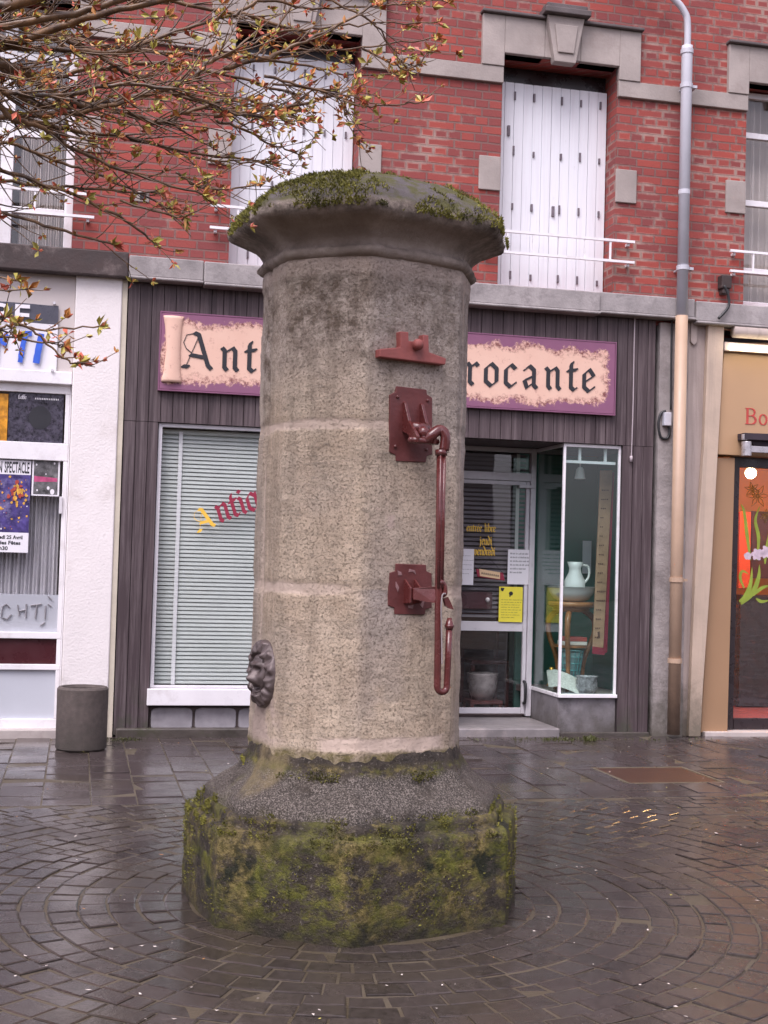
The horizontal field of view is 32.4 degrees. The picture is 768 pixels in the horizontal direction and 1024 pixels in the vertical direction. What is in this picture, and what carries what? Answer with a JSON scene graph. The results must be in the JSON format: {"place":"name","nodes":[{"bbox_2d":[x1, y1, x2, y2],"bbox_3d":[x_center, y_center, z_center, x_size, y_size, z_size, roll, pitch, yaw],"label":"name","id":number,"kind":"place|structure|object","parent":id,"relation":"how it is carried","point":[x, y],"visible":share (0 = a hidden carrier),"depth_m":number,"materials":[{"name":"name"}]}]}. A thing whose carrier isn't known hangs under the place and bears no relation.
{"place":"outdoors","nodes":[
{"label":"outdoors","id":0,"kind":"place"},
{"bbox_2d":[0,689,767,1023],"bbox_3d":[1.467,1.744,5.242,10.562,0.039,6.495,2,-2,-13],"label":"sett paving","id":1,"kind":"structure","parent":0,"point":[737,908],"depth_m":5.22,"materials":[{"name":"stone"}]},
{"bbox_2d":[0,0,463,369],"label":"budding tree","id":2,"kind":"object","parent":1,"relation":"on","point":[66,102],"visible":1,"depth_m":4.65,"materials":[{"name":"brown plant"}]},
{"bbox_2d":[181,167,517,947],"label":"pump column","id":3,"kind":"structure","parent":1,"relation":"on","point":[351,799],"depth_m":5.48,"materials":[{"name":"stone"}]},
{"bbox_2d":[0,0,767,689],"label":"brick building","id":4,"kind":"structure","parent":1,"relation":"on","point":[548,130],"depth_m":11.75,"materials":[{"name":"red brick"}]},
{"bbox_2d":[0,0,105,247],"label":"window","id":5,"kind":"structure","parent":4,"relation":"in","point":[53,213],"depth_m":11.07,"materials":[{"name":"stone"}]},
{"bbox_2d":[0,271,127,738],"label":"cafe front","id":6,"kind":"object","parent":4,"relation":"attached to","point":[32,665],"visible":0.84,"depth_m":10.72,"materials":[{"name":"white paint"}]},
{"bbox_2d":[0,393,7,440],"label":"orange poster","id":7,"kind":"object","parent":6,"relation":"attached to","point":[3,414],"visible":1,"depth_m":10.69,"materials":[{"name":"orange paper"}]},
{"bbox_2d":[0,460,30,552],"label":"show poster","id":8,"kind":"object","parent":6,"relation":"attached to","point":[15,478],"visible":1,"depth_m":10.68,"materials":[{"name":"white paper"}]},
{"bbox_2d":[0,596,52,625],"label":"scratched lettering","id":9,"kind":"object","parent":6,"relation":"attached to","point":[25,609],"visible":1,"depth_m":10.69},
{"bbox_2d":[0,301,58,371],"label":"banner","id":10,"kind":"object","parent":6,"relation":"attached to","point":[39,356],"visible":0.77,"depth_m":10.67,"materials":[{"name":"white plastic"}]},
{"bbox_2d":[0,459,61,594],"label":"net curtain","id":11,"kind":"object","parent":6,"relation":"hanging from","point":[34,570],"visible":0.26,"depth_m":10.86,"materials":[{"name":"white fabric"}]},
{"bbox_2d":[8,392,63,442],"bbox_3d":[-2.833,-0.769,10.743,0.431,0.404,0.004,2,-2,-13],"label":"beer poster","id":12,"kind":"object","parent":6,"relation":"attached to","point":[35,417],"visible":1,"depth_m":10.74,"materials":[{"name":"black paper"}]},
{"bbox_2d":[31,460,59,495],"bbox_3d":[-2.753,-0.279,10.747,0.218,0.296,0.005,2,-2,-13],"label":"poster","id":13,"kind":"object","parent":6,"relation":"attached to","point":[45,477],"visible":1,"depth_m":10.75,"materials":[{"name":"grey paper"}]},
{"bbox_2d":[208,0,387,265],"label":"window","id":14,"kind":"structure","parent":4,"relation":"in","point":[337,154],"depth_m":11.39,"materials":[{"name":"wood"}]},
{"bbox_2d":[113,282,655,737],"bbox_3d":[-0.236,0.108,12.890,4.682,3.748,3.330,2,-2,-13],"label":"antique shop front","id":15,"kind":"object","parent":4,"relation":"attached to","point":[145,705],"visible":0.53,"depth_m":11.05,"materials":[{"name":"brown wood"}]},
{"bbox_2d":[150,423,260,687],"bbox_3d":[-0.917,0.388,11.122,2.010,2.182,0.050,2,-2,-13],"label":"window frame","id":16,"kind":"structure","parent":15,"relation":"in","point":[169,425],"depth_m":10.89,"materials":[{"name":"white metal"}]},
{"bbox_2d":[154,429,259,683],"bbox_3d":[-0.939,0.402,11.206,1.936,2.120,0.056,2,-2,-13],"label":"venetian blind","id":17,"kind":"object","parent":15,"relation":"attached to","point":[204,604],"visible":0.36,"depth_m":11.07,"materials":[{"name":"white plastic"}]},
{"bbox_2d":[194,490,256,532],"bbox_3d":[-1.094,-0.082,11.090,0.991,0.548,0.001,2,-2,-13],"label":"window lettering","id":18,"kind":"object","parent":15,"relation":"attached to","point":[224,505],"depth_m":11.04,"materials":[{"name":"red paint"}]},
{"bbox_2d":[157,311,616,415],"bbox_3d":[0.107,-1.256,11.307,4.019,0.656,0.076,2,-2,-13],"label":"shop sign","id":19,"kind":"object","parent":15,"relation":"attached to","point":[209,353],"visible":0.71,"depth_m":11.48,"materials":[{"name":"purple paint"}]},
{"bbox_2d":[461,697,502,706],"bbox_3d":[0.942,1.854,12.716,0.320,0.103,0.300,2,-2,-13],"label":"stool","id":20,"kind":"object","parent":15,"relation":"on","point":[469,700],"visible":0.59,"depth_m":12.60,"materials":[{"name":"red wood"}]},
{"bbox_2d":[467,671,498,699],"bbox_3d":[0.947,1.676,12.722,0.310,0.250,0.310,2,-2,-13],"label":"enamel pot","id":21,"kind":"object","parent":20,"relation":"on","point":[482,685],"visible":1,"depth_m":12.61,"materials":[{"name":"grey metal"}]},
{"bbox_2d":[459,608,508,706],"bbox_3d":[1.005,1.437,13.205,0.400,0.975,0.400,2,-2,-13],"label":"red chair","id":22,"kind":"object","parent":15,"relation":"on","point":[481,640],"visible":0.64,"depth_m":13.35,"materials":[{"name":"brown wood"}]},
{"bbox_2d":[459,446,536,715],"bbox_3d":[0.884,0.638,12.272,1.047,2.497,0.143,2,-2,-10],"label":"shop door","id":23,"kind":"structure","parent":15,"relation":"attached to","point":[479,600],"depth_m":12.32,"materials":[{"name":"white metal"}]},
{"bbox_2d":[462,549,473,584],"bbox_3d":[0.759,0.507,12.215,0.146,0.333,0.005,2,-2,-14],"label":"paper notice","id":24,"kind":"object","parent":23,"relation":"attached to","point":[468,567],"visible":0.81,"depth_m":12.22,"materials":[{"name":"white paper"}]},
{"bbox_2d":[467,523,495,555],"bbox_3d":[0.901,0.253,12.255,0.284,0.305,0.005,2,-2,-12],"label":"door lettering","id":25,"kind":"object","parent":23,"relation":"attached to","point":[478,527],"depth_m":12.26,"materials":[{"name":"gold paint"}]},
{"bbox_2d":[476,558,504,580],"bbox_3d":[0.989,0.532,12.260,0.281,0.206,0.018,2,-2,-13],"label":"hanging plaque","id":26,"kind":"object","parent":23,"relation":"hanging from","point":[482,573],"visible":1,"depth_m":12.25,"materials":[{"name":"beige paint"}]},
{"bbox_2d":[461,452,526,616],"bbox_3d":[0.877,0.220,12.364,0.925,1.554,0.031,2,-2,-13],"label":"venetian blind","id":27,"kind":"object","parent":23,"relation":"attached to","point":[517,509],"visible":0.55,"depth_m":12.41,"materials":[{"name":"grey plastic"}]},
{"bbox_2d":[459,479,529,713],"bbox_3d":[0.881,0.783,12.258,0.937,2.166,0.035,2,-2,-13],"label":"door leaf","id":28,"kind":"structure","parent":23,"relation":"in","point":[465,625],"depth_m":12.30,"materials":[{"name":"white metal"}]},
{"bbox_2d":[498,587,522,621],"bbox_3d":[1.180,0.861,12.296,0.231,0.327,0.004,2,-2,-13],"label":"yellow notice","id":29,"kind":"object","parent":23,"relation":"attached to","point":[510,603],"visible":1,"depth_m":12.29,"materials":[{"name":"paper"}]},
{"bbox_2d":[507,549,528,584],"bbox_3d":[1.262,0.514,12.331,0.224,0.325,0.006,2,-2,-14],"label":"paper notice","id":30,"kind":"object","parent":23,"relation":"attached to","point":[518,567],"visible":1,"depth_m":12.33,"materials":[{"name":"white paper"}]},
{"bbox_2d":[513,443,620,731],"bbox_3d":[1.826,0.711,12.375,0.855,2.582,1.330,2,-2,-13],"label":"display window","id":31,"kind":"structure","parent":15,"relation":"attached to","point":[566,517],"depth_m":12.94,"materials":[{"name":"white paint"}]},
{"bbox_2d":[547,669,578,693],"bbox_3d":[1.631,1.549,12.037,0.304,0.212,0.151,1,-2,8],"label":"newspaper","id":32,"kind":"object","parent":31,"relation":"on","point":[568,681],"visible":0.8,"depth_m":12.04,"materials":[{"name":"white paper"}]},
{"bbox_2d":[545,601,593,691],"bbox_3d":[1.764,1.247,12.254,0.501,0.827,0.436,2,-2,-13],"label":"wash stand","id":33,"kind":"object","parent":31,"relation":"on","point":[569,607],"visible":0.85,"depth_m":12.16,"materials":[{"name":"orange wood"}]},
{"bbox_2d":[546,585,594,601],"bbox_3d":[1.742,0.760,12.266,0.480,0.138,0.480,2,-2,-13],"label":"wash basin","id":34,"kind":"object","parent":33,"relation":"on","point":[578,594],"visible":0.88,"depth_m":12.10,"materials":[{"name":"white ceramic"}]},
{"bbox_2d":[564,562,589,586],"bbox_3d":[1.780,0.632,12.277,0.207,0.335,0.204,0,-3,39],"label":"water jug","id":35,"kind":"object","parent":34,"relation":"in","point":[574,577],"visible":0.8,"depth_m":12.22,"materials":[{"name":"white ceramic"}]},
{"bbox_2d":[557,640,586,644],"bbox_3d":[1.745,1.214,12.248,0.230,0.033,0.170,2,-2,-13],"label":"book","id":36,"kind":"object","parent":33,"relation":"on","point":[576,643],"visible":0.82,"depth_m":12.17,"materials":[{"name":"white paper"}]},
{"bbox_2d":[558,636,586,641],"bbox_3d":[1.751,1.177,12.251,0.220,0.038,0.170,2,-2,-13],"label":"book","id":37,"kind":"object","parent":36,"relation":"on","point":[578,638],"visible":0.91,"depth_m":12.18,"materials":[{"name":"red paper"}]},
{"bbox_2d":[561,648,583,676],"bbox_3d":[1.729,1.399,12.223,0.242,0.255,0.242,2,-2,-13],"label":"blue basket","id":38,"kind":"object","parent":33,"relation":"hanging from","point":[576,658],"visible":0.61,"depth_m":12.15,"materials":[{"name":"teal wicker"}]},
{"bbox_2d":[575,675,597,693],"bbox_3d":[1.843,1.575,12.009,0.210,0.170,0.208,2,-2,-13],"label":"cache pot","id":39,"kind":"object","parent":31,"relation":"on","point":[586,684],"visible":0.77,"depth_m":11.93,"materials":[{"name":"silver metal"}]},
{"bbox_2d":[582,541,591,573],"bbox_3d":[1.998,0.445,13.002,0.092,0.323,0.003,2,-2,-12],"label":"display card","id":40,"kind":"object","parent":31,"relation":"attached to","point":[586,554],"visible":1,"depth_m":13.00,"materials":[{"name":"white paper"}]},
{"bbox_2d":[592,470,613,654],"bbox_3d":[2.012,0.463,12.143,0.181,1.700,0.040,2,-2,-13],"label":"height board","id":41,"kind":"object","parent":31,"relation":"hanging from","point":[602,572],"visible":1,"depth_m":12.13,"materials":[{"name":"brown wood"}]},
{"bbox_2d":[574,463,585,478],"bbox_3d":[1.808,-0.447,12.164,0.110,0.286,0.108,2,-2,-13],"label":"hanging lamp","id":42,"kind":"object","parent":15,"relation":"hanging from","point":[579,473],"visible":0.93,"depth_m":12.13,"materials":[{"name":"white metal"}]},
{"bbox_2d":[630,318,634,461],"bbox_3d":[2.338,-1.152,11.846,0.256,1.413,0.028,2,-2,-13],"label":"loose wire","id":43,"kind":"object","parent":15,"relation":"attached to","point":[631,458],"visible":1,"depth_m":11.81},
{"bbox_2d":[478,2,644,291],"bbox_3d":[1.548,-3.230,11.843,1.526,2.530,0.470,2,-2,-13],"label":"window","id":44,"kind":"structure","parent":4,"relation":"in","point":[549,173],"depth_m":11.93,"materials":[{"name":"wood"}]},
{"bbox_2d":[647,322,688,735],"bbox_3d":[2.553,0.170,12.064,0.321,3.740,0.395,2,-2,-13],"label":"cement pilaster","id":45,"kind":"object","parent":4,"relation":"attached to","point":[660,589],"visible":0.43,"depth_m":11.86,"materials":[{"name":"grey concrete"}]},
{"bbox_2d":[657,320,672,439],"bbox_3d":[2.535,-1.235,11.870,0.138,1.179,0.054,2,-2,-13],"label":"cable box","id":46,"kind":"object","parent":45,"relation":"attached to","point":[666,418],"visible":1,"depth_m":11.86,"materials":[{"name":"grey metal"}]},
{"bbox_2d":[586,326,767,736],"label":"tan shop front","id":47,"kind":"object","parent":4,"relation":"attached to","point":[735,694],"visible":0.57,"depth_m":12.07,"materials":[{"name":"paint"}]},
{"bbox_2d":[723,342,767,354],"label":"fluorescent lamp","id":48,"kind":"object","parent":47,"relation":"attached to","point":[745,348],"visible":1,"depth_m":11.97,"materials":[{"name":"white glass"}]},
{"bbox_2d":[745,468,756,478],"bbox_3d":[3.644,-0.506,13.105,0.108,0.352,0.110,2,-2,-13],"label":"globe lamp","id":49,"kind":"object","parent":47,"relation":"hanging from","point":[750,473],"visible":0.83,"depth_m":13.06,"materials":[{"name":"white glass"}]},
{"bbox_2d":[738,433,767,455],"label":"folded awning","id":50,"kind":"object","parent":47,"relation":"attached to","point":[754,442],"visible":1,"depth_m":11.92,"materials":[{"name":"metal"}]},
{"bbox_2d":[739,481,767,604],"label":"flower transfer","id":51,"kind":"object","parent":47,"relation":"attached to","point":[756,554],"visible":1,"depth_m":12.20,"materials":[{"name":"green paint"}]},
{"bbox_2d":[745,408,766,424],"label":"shop lettering","id":52,"kind":"object","parent":47,"relation":"attached to","point":[748,415],"visible":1,"depth_m":12.06},
{"bbox_2d":[667,0,696,734],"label":"downpipe","id":53,"kind":"object","parent":4,"relation":"attached to","point":[682,270],"visible":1,"depth_m":11.75,"materials":[{"name":"grey metal"}]},
{"bbox_2d":[682,321,723,736],"bbox_3d":[2.829,0.119,12.096,0.326,3.816,0.460,2,-2,-13],"label":"beige pilaster","id":54,"kind":"object","parent":4,"relation":"attached to","point":[705,354],"visible":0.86,"depth_m":11.90,"materials":[{"name":"paint"}]},
{"bbox_2d":[717,285,729,318],"bbox_3d":[3.070,-1.892,11.914,0.125,0.318,0.026,2,-2,-13],"label":"drop cable","id":55,"kind":"object","parent":4,"relation":"attached to","point":[728,305],"visible":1,"depth_m":11.91,"materials":[{"name":"grey plastic"}]},
{"bbox_2d":[725,39,767,305],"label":"window","id":56,"kind":"structure","parent":4,"relation":"in","point":[747,61],"depth_m":12.54,"materials":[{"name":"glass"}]},
{"bbox_2d":[0,735,767,806],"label":"slab pavement","id":57,"kind":"structure","parent":0,"point":[109,772],"depth_m":9.57,"materials":[{"name":"grey stone"}]},
{"bbox_2d":[55,684,108,751],"bbox_3d":[-2.301,1.566,10.056,0.384,0.473,0.384,2,-2,0],"label":"litter bin","id":58,"kind":"object","parent":57,"relation":"on","point":[81,716],"visible":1,"depth_m":9.89,"materials":[{"name":"concrete"}]},
{"bbox_2d":[14,741,767,1018],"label":"fallen petals","id":59,"kind":"object","parent":57,"relation":"on","point":[401,974],"visible":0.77,"depth_m":5.02,"materials":[{"name":"orange plant"}]},
{"bbox_2d":[107,734,719,742],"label":"weeds","id":60,"kind":"object","parent":57,"relation":"on","point":[589,738],"visible":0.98,"depth_m":11.28,"materials":[{"name":"green plant"}]},
{"bbox_2d":[591,767,723,783],"bbox_3d":[1.978,1.920,9.578,0.738,0.030,0.693,2,-2,-13],"label":"drain cover","id":61,"kind":"object","parent":57,"relation":"on","point":[641,775],"visible":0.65,"depth_m":9.57,"materials":[{"name":"metal"}]}
]}

